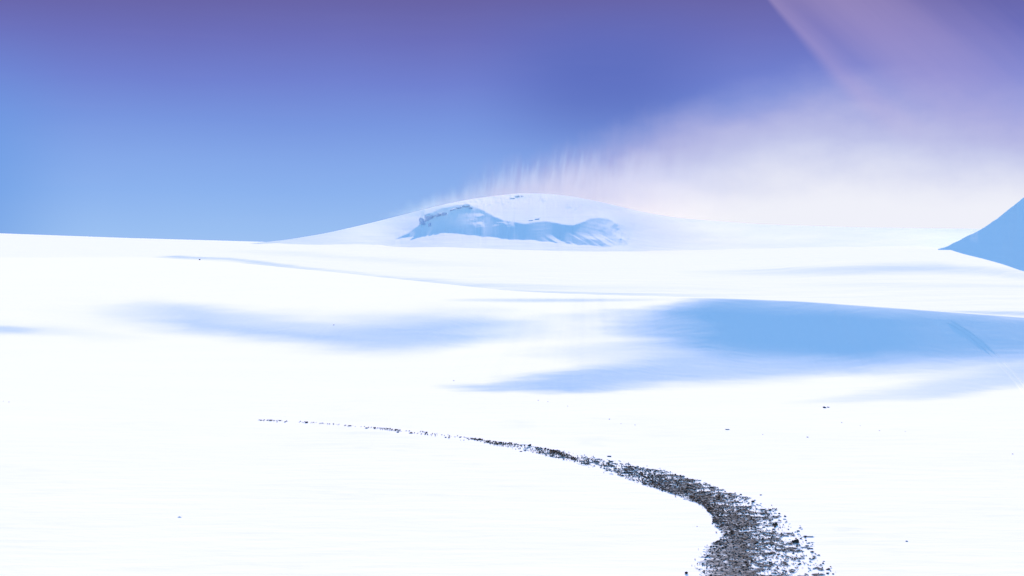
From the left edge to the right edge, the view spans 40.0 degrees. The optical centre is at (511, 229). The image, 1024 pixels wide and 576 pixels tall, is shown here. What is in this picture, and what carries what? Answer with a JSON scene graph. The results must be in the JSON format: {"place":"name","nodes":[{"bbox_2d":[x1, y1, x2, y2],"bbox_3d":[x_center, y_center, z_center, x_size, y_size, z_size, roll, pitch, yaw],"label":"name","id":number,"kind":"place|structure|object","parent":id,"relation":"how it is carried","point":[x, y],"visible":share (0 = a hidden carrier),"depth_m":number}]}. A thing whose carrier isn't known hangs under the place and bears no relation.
{"place":"outdoors","nodes":[
{"label":"outdoors","id":0,"kind":"place"},
{"bbox_2d":[0,257,1023,575],"bbox_3d":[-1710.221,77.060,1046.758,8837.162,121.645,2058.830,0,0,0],"label":"snow field","id":1,"kind":"structure","parent":0,"point":[140,399],"depth_m":212.86},
{"bbox_2d":[947,322,1023,392],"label":"track furrow","id":2,"kind":"structure","parent":1,"relation":"on","point":[1014,380],"depth_m":290.75},
{"bbox_2d":[951,321,1023,384],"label":"track furrow","id":3,"kind":"structure","parent":1,"relation":"on","point":[1008,366],"depth_m":294.19},
{"bbox_2d":[0,233,1023,316],"bbox_3d":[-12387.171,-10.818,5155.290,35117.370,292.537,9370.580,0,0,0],"label":"snow plain","id":4,"kind":"structure","parent":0,"point":[922,278],"depth_m":1202.21},
{"bbox_2d":[0,0,1023,241],"label":"sky","id":5,"kind":"structure","parent":0,"point":[219,120]},
{"bbox_2d":[264,419,830,575],"bbox_3d":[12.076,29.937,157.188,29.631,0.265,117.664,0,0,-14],"label":"gravel bank","id":6,"kind":"structure","parent":0,"point":[732,568],"depth_m":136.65},
{"bbox_2d":[251,193,979,251],"bbox_3d":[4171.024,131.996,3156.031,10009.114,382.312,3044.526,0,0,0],"label":"snow slope","id":7,"kind":"structure","parent":0,"point":[566,223],"depth_m":1977.78},
{"bbox_2d":[419,212,446,225],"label":"rock outcrop","id":8,"kind":"object","parent":7,"relation":"on","point":[427,217],"visible":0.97,"depth_m":2016.66},
{"bbox_2d":[450,204,471,210],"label":"rock outcrop","id":9,"kind":"object","parent":7,"relation":"on","point":[466,205],"visible":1,"depth_m":2039.32},
{"bbox_2d":[938,197,1023,270],"bbox_3d":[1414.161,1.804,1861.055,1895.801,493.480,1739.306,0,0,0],"label":"hill","id":10,"kind":"structure","parent":0,"point":[1000,239],"depth_m":1672.95}
]}

